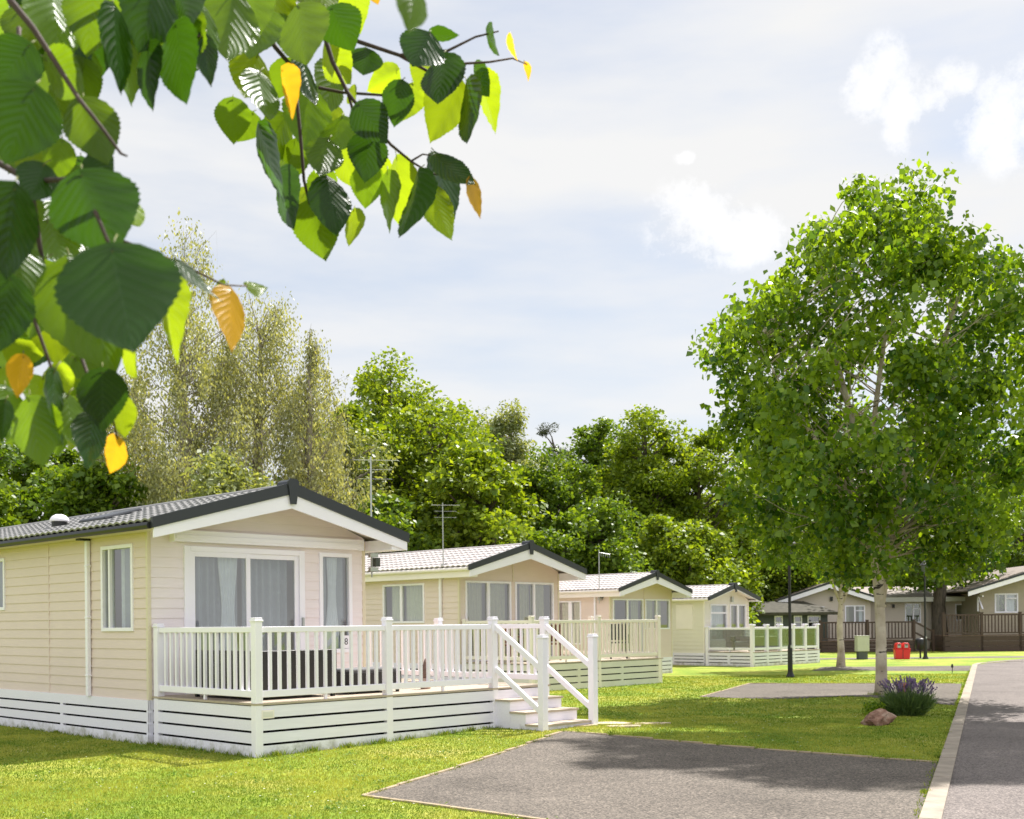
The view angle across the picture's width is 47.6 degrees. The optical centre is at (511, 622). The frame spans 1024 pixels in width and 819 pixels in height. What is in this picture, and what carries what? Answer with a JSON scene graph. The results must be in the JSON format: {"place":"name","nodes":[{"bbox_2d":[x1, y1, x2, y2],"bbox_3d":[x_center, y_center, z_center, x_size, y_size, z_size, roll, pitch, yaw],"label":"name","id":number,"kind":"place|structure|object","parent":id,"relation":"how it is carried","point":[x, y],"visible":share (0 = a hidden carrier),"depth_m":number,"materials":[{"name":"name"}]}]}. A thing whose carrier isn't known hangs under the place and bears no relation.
{"place":"outdoors","nodes":[
{"label":"outdoors","id":0,"kind":"place"},
{"bbox_2d":[421,658,430,688],"bbox_3d":[-1.329,0.777,17.827,0.170,0.470,0.170,-1,0,44],"label":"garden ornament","id":1,"kind":"object","parent":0,"point":[424,671],"visible":0.38,"depth_m":17.77,"materials":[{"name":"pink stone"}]},
{"bbox_2d":[0,650,1023,818],"bbox_3d":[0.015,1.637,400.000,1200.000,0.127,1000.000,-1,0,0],"label":"lawn","id":2,"kind":"structure","parent":0,"point":[717,671],"depth_m":15.72,"materials":[{"name":"green plant"}]},
{"bbox_2d":[0,442,32,527],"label":"broadleaf tree","id":3,"kind":"object","parent":2,"relation":"on","point":[8,502],"visible":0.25,"depth_m":40.43,"materials":[{"name":"green plant"}]},
{"bbox_2d":[0,438,82,523],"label":"broadleaf tree","id":4,"kind":"object","parent":2,"relation":"on","point":[67,459],"visible":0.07,"depth_m":44.61,"materials":[{"name":"green plant"}]},
{"bbox_2d":[21,454,161,521],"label":"broadleaf tree","id":5,"kind":"object","parent":2,"relation":"on","point":[77,489],"visible":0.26,"depth_m":38.76,"materials":[{"name":"green plant"}]},
{"bbox_2d":[79,361,174,504],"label":"silver birch","id":6,"kind":"object","parent":2,"relation":"on","point":[137,457],"visible":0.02,"depth_m":43.73,"materials":[{"name":"grey plant"}]},
{"bbox_2d":[106,207,285,507],"bbox_3d":[-10.917,-5.993,40.028,5.753,16.225,6.115,-1,0,41],"label":"silver birch","id":7,"kind":"object","parent":2,"relation":"on","point":[185,446],"visible":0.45,"depth_m":39.67,"materials":[{"name":"grey plant"}]},
{"bbox_2d":[0,478,409,743],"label":"holiday cabin","id":8,"kind":"object","parent":2,"relation":"on","point":[87,601],"visible":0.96,"depth_m":18.11,"materials":[{"name":"beige wood"}]},
{"bbox_2d":[0,558,5,609],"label":"window","id":9,"kind":"structure","parent":8,"relation":"in","point":[2,560],"depth_m":20.08,"materials":[{"name":"white plastic"}]},
{"bbox_2d":[100,543,134,630],"bbox_3d":[-5.797,-0.517,17.293,0.970,1.280,0.213,-1,0,44],"label":"window","id":10,"kind":"structure","parent":8,"relation":"in","point":[127,560],"depth_m":17.39,"materials":[{"name":"white plastic"}]},
{"bbox_2d":[183,545,304,693],"bbox_3d":[-4.145,-0.032,17.869,0.370,2.220,2.140,-1,0,44],"label":"patio door","id":11,"kind":"structure","parent":8,"relation":"in","point":[210,573],"depth_m":17.80,"materials":[{"name":"white plastic"}]},
{"bbox_2d":[319,552,352,652],"bbox_3d":[-2.938,-0.328,19.064,0.205,1.630,0.660,-1,0,44],"label":"window","id":12,"kind":"structure","parent":8,"relation":"in","point":[331,565],"depth_m":19.11,"materials":[{"name":"white plastic"}]},
{"bbox_2d":[354,456,396,576],"bbox_3d":[-2.316,-1.804,19.744,0.750,2.050,0.340,-1,0,-9],"label":"tv aerial","id":13,"kind":"object","parent":8,"relation":"attached to","point":[375,563],"visible":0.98,"depth_m":19.72,"materials":[{"name":"silver metal"}]},
{"bbox_2d":[166,437,275,501],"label":"willow tree","id":14,"kind":"object","parent":2,"relation":"on","point":[216,478],"visible":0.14,"depth_m":36.39,"materials":[{"name":"green plant"}]},
{"bbox_2d":[0,0,530,472],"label":"lime tree","id":15,"kind":"object","parent":2,"relation":"on","point":[90,298],"visible":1,"depth_m":1.41,"materials":[{"name":"green plant"}]},
{"bbox_2d":[190,287,342,498],"bbox_3d":[-9.468,-5.093,43.084,6.841,15.240,6.416,-1,0,0],"label":"silver birch","id":16,"kind":"object","parent":2,"relation":"on","point":[279,377],"visible":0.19,"depth_m":42.34,"materials":[{"name":"grey plant"}]},
{"bbox_2d":[263,327,376,513],"bbox_3d":[-7.111,-4.120,41.077,4.144,12.943,3.899,-1,0,27],"label":"silver birch","id":17,"kind":"object","parent":2,"relation":"on","point":[311,471],"visible":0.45,"depth_m":40.79,"materials":[{"name":"grey plant"}]},
{"bbox_2d":[275,400,397,500],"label":"oak tree","id":18,"kind":"object","parent":2,"relation":"on","point":[355,411],"visible":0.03,"depth_m":47.26,"materials":[{"name":"green plant"}]},
{"bbox_2d":[314,415,400,507],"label":"willow tree","id":19,"kind":"object","parent":2,"relation":"on","point":[377,475],"visible":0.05,"depth_m":45.02,"materials":[{"name":"green plant"}]},
{"bbox_2d":[152,616,597,757],"bbox_3d":[-2.839,0.851,18.288,6.286,1.850,5.616,-1,0,44],"label":"decking","id":20,"kind":"object","parent":2,"relation":"on","point":[481,699],"visible":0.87,"depth_m":16.36,"materials":[{"name":"white wood"}]},
{"bbox_2d":[195,649,336,696],"bbox_3d":[-3.482,0.702,16.354,1.550,0.660,1.350,-1,0,44],"label":"rattan sofa","id":21,"kind":"object","parent":20,"relation":"on","point":[293,668],"visible":0.38,"depth_m":15.82,"materials":[{"name":"black wicker"}]},
{"bbox_2d":[337,667,400,694],"bbox_3d":[-2.164,0.840,17.070,0.550,0.360,0.950,-1,0,44],"label":"rattan footstool","id":22,"kind":"object","parent":20,"relation":"on","point":[355,676],"visible":0.3,"depth_m":16.73,"materials":[{"name":"black wicker"}]},
{"bbox_2d":[344,346,448,510],"bbox_3d":[-5.616,-5.409,53.985,7.969,14.583,6.882,-1,0,0],"label":"oak tree","id":23,"kind":"object","parent":2,"relation":"on","point":[374,386],"visible":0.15,"depth_m":53.07,"materials":[{"name":"green plant"}]},
{"bbox_2d":[355,490,441,554],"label":"broadleaf tree","id":24,"kind":"object","parent":2,"relation":"on","point":[390,510],"visible":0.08,"depth_m":42.10,"materials":[{"name":"green plant"}]},
{"bbox_2d":[371,395,511,520],"bbox_3d":[-3.412,-3.994,50.001,7.438,11.736,7.642,-1,0,25],"label":"oak tree","id":25,"kind":"object","parent":2,"relation":"on","point":[412,432],"visible":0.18,"depth_m":48.81,"materials":[{"name":"green plant"}]},
{"bbox_2d":[363,794,545,818],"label":"bay edging","id":26,"kind":"object","parent":2,"relation":"on","point":[451,807],"visible":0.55,"depth_m":10.63,"materials":[{"name":"beige concrete"}]},
{"bbox_2d":[1,669,924,817],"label":"daisies","id":27,"kind":"object","parent":2,"relation":"on","point":[429,750],"visible":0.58,"depth_m":14.98,"materials":[{"name":"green plant"}]},
{"bbox_2d":[433,408,505,462],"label":"oak tree","id":28,"kind":"object","parent":2,"relation":"on","point":[488,429],"visible":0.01,"depth_m":56.74,"materials":[{"name":"green plant"}]},
{"bbox_2d":[365,540,586,679],"bbox_3d":[-3.568,-0.205,34.908,11.455,3.935,4.670,-1,0,44],"label":"holiday cabin","id":29,"kind":"object","parent":2,"relation":"on","point":[509,582],"visible":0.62,"depth_m":31.49,"materials":[{"name":"beige"}]},
{"bbox_2d":[382,583,424,622],"bbox_3d":[-2.895,-0.528,31.672,1.720,1.070,0.217,-1,0,44],"label":"window","id":30,"kind":"structure","parent":29,"relation":"in","point":[415,599],"depth_m":31.64,"materials":[{"name":"white plastic"}]},
{"bbox_2d":[431,503,456,579],"bbox_3d":[-1.725,-2.134,30.289,0.750,2.000,0.340,-1,0,-9],"label":"tv aerial","id":31,"kind":"object","parent":29,"relation":"attached to","point":[442,517],"visible":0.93,"depth_m":30.27,"materials":[{"name":"silver metal"}]},
{"bbox_2d":[465,580,511,661],"bbox_3d":[-0.679,-0.044,30.914,0.217,2.140,1.710,-1,0,44],"label":"patio door","id":32,"kind":"structure","parent":29,"relation":"in","point":[494,590],"depth_m":30.84,"materials":[{"name":"white plastic"}]},
{"bbox_2d":[515,582,553,655],"bbox_3d":[0.567,-0.055,32.208,0.217,2.140,1.560,-1,0,44],"label":"patio door","id":33,"kind":"structure","parent":29,"relation":"in","point":[536,588],"depth_m":32.19,"materials":[{"name":"white plastic"}]},
{"bbox_2d":[416,435,549,548],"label":"oak tree","id":34,"kind":"object","parent":2,"relation":"on","point":[491,512],"visible":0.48,"depth_m":43.83,"materials":[{"name":"green plant"}]},
{"bbox_2d":[467,398,569,498],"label":"willow tree","id":35,"kind":"object","parent":2,"relation":"on","point":[517,448],"visible":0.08,"depth_m":61.04,"materials":[{"name":"green plant"}]},
{"bbox_2d":[522,523,588,574],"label":"broadleaf tree","id":36,"kind":"object","parent":2,"relation":"on","point":[565,546],"visible":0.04,"depth_m":48.91,"materials":[{"name":"green plant"}]},
{"bbox_2d":[536,422,575,467],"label":"pine tree","id":37,"kind":"object","parent":2,"relation":"on","point":[544,431],"visible":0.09,"depth_m":77.61,"materials":[{"name":"green plant"}]},
{"bbox_2d":[510,441,602,537],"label":"broadleaf tree","id":38,"kind":"object","parent":2,"relation":"on","point":[557,493],"visible":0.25,"depth_m":57.13,"materials":[{"name":"green plant"}]},
{"bbox_2d":[461,615,662,690],"bbox_3d":[0.495,0.775,32.066,5.136,1.920,5.356,-1,0,44],"label":"decking","id":39,"kind":"object","parent":2,"relation":"on","point":[618,669],"visible":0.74,"depth_m":30.44,"materials":[{"name":"white wood"}]},
{"bbox_2d":[498,629,523,662],"bbox_3d":[-0.051,0.525,29.585,0.535,0.950,0.500,-1,0,44],"label":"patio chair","id":40,"kind":"object","parent":39,"relation":"on","point":[510,645],"visible":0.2,"depth_m":29.34,"materials":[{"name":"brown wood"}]},
{"bbox_2d":[549,624,560,660],"bbox_3d":[0.968,0.516,30.784,0.535,0.950,0.500,-1,0,44],"label":"patio chair","id":41,"kind":"object","parent":39,"relation":"on","point":[555,639],"visible":0.15,"depth_m":30.79,"materials":[{"name":"brown wood"}]},
{"bbox_2d":[610,624,628,658],"bbox_3d":[2.924,0.498,31.811,0.535,0.950,0.500,-1,0,4],"label":"patio chair","id":42,"kind":"object","parent":39,"relation":"on","point":[618,635],"visible":0.22,"depth_m":32.02,"materials":[{"name":"wicker"}]},
{"bbox_2d":[574,724,597,726],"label":"paving slab","id":43,"kind":"structure","parent":2,"relation":"on","point":[588,725],"depth_m":17.85,"materials":[{"name":"stone"}]},
{"bbox_2d":[555,416,634,509],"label":"broadleaf tree","id":44,"kind":"object","parent":2,"relation":"on","point":[591,451],"visible":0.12,"depth_m":65.07,"materials":[{"name":"green plant"}]},
{"bbox_2d":[550,490,658,574],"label":"broadleaf tree","id":45,"kind":"object","parent":2,"relation":"on","point":[602,528],"visible":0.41,"depth_m":50.63,"materials":[{"name":"green plant"}]},
{"bbox_2d":[598,722,631,724],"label":"paving slab","id":46,"kind":"structure","parent":2,"relation":"on","point":[616,723],"depth_m":18.18,"materials":[{"name":"stone"}]},
{"bbox_2d":[608,724,640,727],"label":"paving slab","id":47,"kind":"structure","parent":2,"relation":"on","point":[630,725],"depth_m":17.82,"materials":[{"name":"stone"}]},
{"bbox_2d":[559,570,692,673],"bbox_3d":[1.223,0.031,40.096,9.508,3.366,3.893,-1,0,44],"label":"holiday cabin","id":48,"kind":"object","parent":2,"relation":"on","point":[651,594],"visible":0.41,"depth_m":37.25,"materials":[{"name":"beige wood"}]},
{"bbox_2d":[559,601,580,644],"bbox_3d":[1.891,-0.011,37.296,0.996,1.394,0.180,-1,0,44],"label":"window","id":49,"kind":"structure","parent":48,"relation":"in","point":[567,606],"depth_m":37.22,"materials":[{"name":"white plastic"}]},
{"bbox_2d":[598,550,609,603],"bbox_3d":[2.852,-1.443,36.268,0.414,1.668,0.180,-1,0,-14],"label":"tv aerial","id":50,"kind":"object","parent":48,"relation":"attached to","point":[601,598],"visible":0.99,"depth_m":36.19,"materials":[{"name":"silver metal"}]},
{"bbox_2d":[612,599,643,651],"bbox_3d":[3.629,0.139,36.794,0.180,1.809,1.544,-1,0,44],"label":"patio door","id":51,"kind":"structure","parent":48,"relation":"in","point":[634,602],"depth_m":37.15,"materials":[{"name":"white plastic"}]},
{"bbox_2d":[645,599,669,628],"bbox_3d":[4.686,-0.285,37.892,0.180,0.979,1.311,-1,0,44],"label":"window","id":52,"kind":"structure","parent":48,"relation":"in","point":[648,602],"depth_m":37.84,"materials":[{"name":"white plastic"}]},
{"bbox_2d":[578,404,704,536],"bbox_3d":[6.870,-4.916,61.707,7.506,13.343,7.016,-1,0,-45],"label":"oak tree","id":53,"kind":"object","parent":2,"relation":"on","point":[640,479],"visible":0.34,"depth_m":60.84,"materials":[{"name":"green plant"}]},
{"bbox_2d":[361,731,936,794],"bbox_3d":[1.046,1.666,13.199,5.504,0.155,5.857,-1,0,39],"label":"bay edging","id":54,"kind":"object","parent":2,"relation":"on","point":[460,765],"visible":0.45,"depth_m":14.62,"materials":[{"name":"grey concrete"}]},
{"bbox_2d":[635,722,670,724],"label":"paving slab","id":55,"kind":"structure","parent":2,"relation":"on","point":[647,723],"depth_m":18.37,"materials":[{"name":"stone"}]},
{"bbox_2d":[369,732,937,818],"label":"car park bay","id":56,"kind":"object","parent":2,"relation":"on","point":[568,775],"visible":0.98,"depth_m":12.14,"materials":[{"name":"grey asphalt"}]},
{"bbox_2d":[631,513,760,629],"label":"oak tree","id":57,"kind":"object","parent":2,"relation":"on","point":[691,552],"visible":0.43,"depth_m":52.48,"materials":[{"name":"green plant"}]},
{"bbox_2d":[646,428,771,625],"bbox_3d":[10.104,-4.313,62.181,6.755,12.134,7.996,-1,0,-25],"label":"oak tree","id":58,"kind":"object","parent":2,"relation":"on","point":[707,508],"visible":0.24,"depth_m":60.86,"materials":[{"name":"green plant"}]},
{"bbox_2d":[672,582,760,665],"bbox_3d":[5.289,0.064,48.521,9.605,3.235,3.710,-1,0,44],"label":"holiday cabin","id":59,"kind":"object","parent":2,"relation":"on","point":[721,606],"visible":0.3,"depth_m":45.10,"materials":[{"name":"beige wood"}]},
{"bbox_2d":[710,604,726,640],"bbox_3d":[7.968,-0.028,45.123,0.197,1.410,1.140,-1,0,44],"label":"window","id":60,"kind":"structure","parent":59,"relation":"in","point":[716,610],"depth_m":45.22,"materials":[{"name":"white plastic"}]},
{"bbox_2d":[730,604,745,641],"bbox_3d":[8.899,0.178,46.108,0.217,1.840,1.120,-1,0,44],"label":"patio door","id":61,"kind":"structure","parent":59,"relation":"in","point":[738,606],"depth_m":46.04,"materials":[{"name":"white plastic"}]},
{"bbox_2d":[704,623,820,666],"bbox_3d":[9.035,0.852,46.133,4.404,1.610,4.962,-1,0,44],"label":"decking","id":62,"kind":"object","parent":2,"relation":"on","point":[744,657],"visible":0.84,"depth_m":44.10,"materials":[{"name":"white wood"}]},
{"bbox_2d":[725,630,748,650],"bbox_3d":[8.497,0.632,43.864,0.700,0.800,0.660,-1,0,-20],"label":"wicker chair","id":63,"kind":"object","parent":62,"relation":"on","point":[734,639],"visible":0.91,"depth_m":43.79,"materials":[{"name":"grey wicker"}]},
{"bbox_2d":[701,457,829,626],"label":"oak tree","id":64,"kind":"object","parent":2,"relation":"on","point":[776,591],"visible":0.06,"depth_m":65.90,"materials":[{"name":"green plant"}]},
{"bbox_2d":[724,515,818,600],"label":"broadleaf tree","id":65,"kind":"object","parent":2,"relation":"on","point":[796,587],"visible":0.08,"depth_m":66.57,"materials":[{"name":"green plant"}]},
{"bbox_2d":[784,542,796,676],"bbox_3d":[8.326,-0.477,34.820,0.440,4.200,0.440,-1,0,-20],"label":"lamp post","id":66,"kind":"object","parent":2,"relation":"on","point":[790,664],"visible":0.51,"depth_m":34.78,"materials":[{"name":"black metal"}]},
{"bbox_2d":[750,601,837,648],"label":"summer house","id":67,"kind":"structure","parent":2,"relation":"on","point":[806,612],"depth_m":61.62,"materials":[{"name":"grey"}]},
{"bbox_2d":[774,616,782,633],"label":"window","id":68,"kind":"structure","parent":67,"relation":"in","point":[775,622],"depth_m":61.50,"materials":[{"name":"white plastic"}]},
{"bbox_2d":[794,616,801,633],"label":"window","id":69,"kind":"structure","parent":67,"relation":"in","point":[794,616],"depth_m":61.61,"materials":[{"name":"white plastic"}]},
{"bbox_2d":[807,615,819,632],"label":"window","id":70,"kind":"structure","parent":67,"relation":"in","point":[808,622],"depth_m":61.67,"materials":[{"name":"white plastic"}]},
{"bbox_2d":[700,683,955,696],"bbox_3d":[7.035,1.650,29.704,8.583,0.077,3.494,-1,0,-30],"label":"bay edging","id":71,"kind":"object","parent":2,"relation":"on","point":[808,683],"visible":0.43,"depth_m":30.86,"materials":[{"name":"grey concrete"}]},
{"bbox_2d":[703,684,961,704],"bbox_3d":[7.710,1.560,27.493,5.371,0.127,8.340,-1,0,22],"label":"car park bay","id":72,"kind":"object","parent":2,"relation":"on","point":[947,694],"visible":0.76,"depth_m":27.56,"materials":[{"name":"grey asphalt"}]},
{"bbox_2d":[756,429,909,666],"bbox_3d":[11.242,-2.680,40.509,6.250,8.565,5.110,-1,0,-44],"label":"birch tree","id":73,"kind":"object","parent":2,"relation":"on","point":[841,598],"visible":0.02,"depth_m":39.73,"materials":[{"name":"green plant"}]},
{"bbox_2d":[795,494,871,601],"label":"broadleaf tree","id":74,"kind":"object","parent":2,"relation":"on","point":[864,584],"visible":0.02,"depth_m":80.54,"materials":[{"name":"green plant"}]},
{"bbox_2d":[686,151,1023,695],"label":"birch tree","id":75,"kind":"object","parent":2,"relation":"on","point":[857,527],"visible":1,"depth_m":23.02,"materials":[{"name":"green plant"}]},
{"bbox_2d":[854,635,869,658],"bbox_3d":[15.071,1.076,49.999,0.560,1.070,0.362,-1,0,-6],"label":"electric cabinet","id":76,"kind":"object","parent":2,"relation":"on","point":[861,646],"visible":0.85,"depth_m":49.84,"materials":[{"name":"green metal"}]},
{"bbox_2d":[770,582,967,648],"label":"lodge","id":77,"kind":"structure","parent":2,"relation":"on","point":[860,607],"depth_m":65.02,"materials":[{"name":"beige"}]},
{"bbox_2d":[845,605,864,623],"bbox_3d":[18.846,-0.473,63.877,1.100,1.000,0.216,-1,0,3],"label":"window","id":78,"kind":"structure","parent":77,"relation":"in","point":[860,610],"depth_m":63.80,"materials":[{"name":"white plastic"}]},
{"bbox_2d":[905,603,920,622],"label":"window","id":79,"kind":"structure","parent":77,"relation":"in","point":[913,608],"depth_m":65.58,"materials":[{"name":"white plastic"}]},
{"bbox_2d":[955,604,961,620],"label":"window","id":80,"kind":"structure","parent":77,"relation":"in","point":[955,604],"depth_m":65.44,"materials":[{"name":"white plastic"}]},
{"bbox_2d":[862,701,886,714],"bbox_3d":[6.431,1.527,20.601,0.446,0.324,0.452,-1,0,0],"label":"shrub","id":81,"kind":"object","parent":2,"relation":"on","point":[873,706],"visible":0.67,"depth_m":20.56,"materials":[{"name":"green plant"}]},
{"bbox_2d":[824,541,924,618],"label":"broadleaf tree","id":82,"kind":"object","parent":2,"relation":"on","point":[871,582],"visible":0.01,"depth_m":82.81,"materials":[{"name":"green plant"}]},
{"bbox_2d":[818,619,934,652],"bbox_3d":[19.099,0.674,62.505,6.140,1.700,3.200,-1,0,-2],"label":"decking","id":83,"kind":"object","parent":2,"relation":"on","point":[850,646],"visible":0.62,"depth_m":60.95,"materials":[{"name":"brown wood"}]},
{"bbox_2d":[860,708,896,725],"bbox_3d":[5.851,1.542,18.601,0.543,0.272,0.377,-15,10,-19],"label":"rock","id":84,"kind":"object","parent":2,"relation":"on","point":[879,716],"visible":0.83,"depth_m":18.48,"materials":[{"name":"brown stone"}]},
{"bbox_2d":[813,666,970,670],"bbox_3d":[13.285,1.525,39.930,6.660,0.094,4.140,-1,0,0],"label":"car park bay","id":85,"kind":"object","parent":2,"relation":"on","point":[927,668],"visible":0.94,"depth_m":39.33,"materials":[{"name":"grey asphalt"}]},
{"bbox_2d":[893,643,910,658],"bbox_3d":[16.702,1.196,49.750,0.670,0.700,0.380,-1,0,4],"label":"red bin","id":86,"kind":"object","parent":2,"relation":"on","point":[901,651],"visible":0.99,"depth_m":49.58,"materials":[{"name":"plastic"}]},
{"bbox_2d":[877,675,938,715],"bbox_3d":[6.997,1.314,20.554,1.110,0.800,1.004,-1,0,0],"label":"lavender bush","id":87,"kind":"object","parent":2,"relation":"on","point":[906,702],"visible":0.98,"depth_m":20.34,"materials":[{"name":"green plant"}]},
{"bbox_2d":[820,656,1023,659],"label":"footpath","id":88,"kind":"structure","parent":2,"relation":"on","point":[946,657],"depth_m":50.99,"materials":[{"name":"concrete"}]},
{"bbox_2d":[915,638,923,657],"bbox_3d":[17.791,1.096,50.600,0.440,0.880,0.429,-1,0,0],"label":"litter bin","id":89,"kind":"object","parent":88,"relation":"on","point":[919,644],"visible":0.86,"depth_m":50.44,"materials":[{"name":"black metal"}]},
{"bbox_2d":[920,561,928,658],"bbox_3d":[17.606,-0.562,49.500,0.440,4.200,0.440,-1,0,-20],"label":"lamp post","id":90,"kind":"object","parent":2,"relation":"on","point":[923,566],"visible":0.74,"depth_m":49.46,"materials":[{"name":"black metal"}]},
{"bbox_2d":[888,432,1023,649],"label":"oak tree","id":91,"kind":"object","parent":2,"relation":"on","point":[939,589],"visible":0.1,"depth_m":64.62,"materials":[{"name":"green plant"}]},
{"bbox_2d":[895,513,1023,624],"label":"shade tree","id":92,"kind":"object","parent":2,"relation":"on","point":[1010,564],"visible":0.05,"depth_m":77.83,"materials":[{"name":"green plant"}]},
{"bbox_2d":[935,612,1023,651],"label":"decking","id":93,"kind":"object","parent":2,"relation":"on","point":[989,642],"visible":0.94,"depth_m":60.37,"materials":[{"name":"brown wood"}]},
{"bbox_2d":[946,566,1023,646],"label":"lodge","id":94,"kind":"structure","parent":2,"relation":"on","point":[1010,583],"depth_m":62.56,"materials":[{"name":"beige"}]},
{"bbox_2d":[994,593,1017,612],"bbox_3d":[26.619,-1.070,62.599,1.250,1.050,0.217,-1,0,3],"label":"window","id":95,"kind":"structure","parent":94,"relation":"in","point":[1009,599],"depth_m":62.52,"materials":[{"name":"white plastic"}]},
{"bbox_2d":[980,481,1023,610],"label":"shade tree","id":96,"kind":"object","parent":2,"relation":"on","point":[1020,540],"visible":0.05,"depth_m":80.74,"materials":[{"name":"green plant"}]},
{"bbox_2d":[0,0,1023,528],"label":"sky","id":97,"kind":"structure","parent":0,"point":[654,158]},
{"bbox_2d":[748,636,776,650],"bbox_3d":[9.742,0.790,44.742,0.610,0.560,1.560,-1,0,44],"label":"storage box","id":98,"kind":"object","parent":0,"point":[759,641],"visible":0.51,"depth_m":44.35,"materials":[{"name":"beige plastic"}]},
{"bbox_2d":[942,659,1023,818],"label":"road","id":99,"kind":"structure","parent":0,"point":[987,780],"depth_m":14.80,"materials":[{"name":"grey asphalt"}]},
{"bbox_2d":[919,660,1023,818],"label":"kerb","id":100,"kind":"structure","parent":99,"relation":"on","point":[933,807],"depth_m":13.56,"materials":[{"name":"concrete"}]}
]}

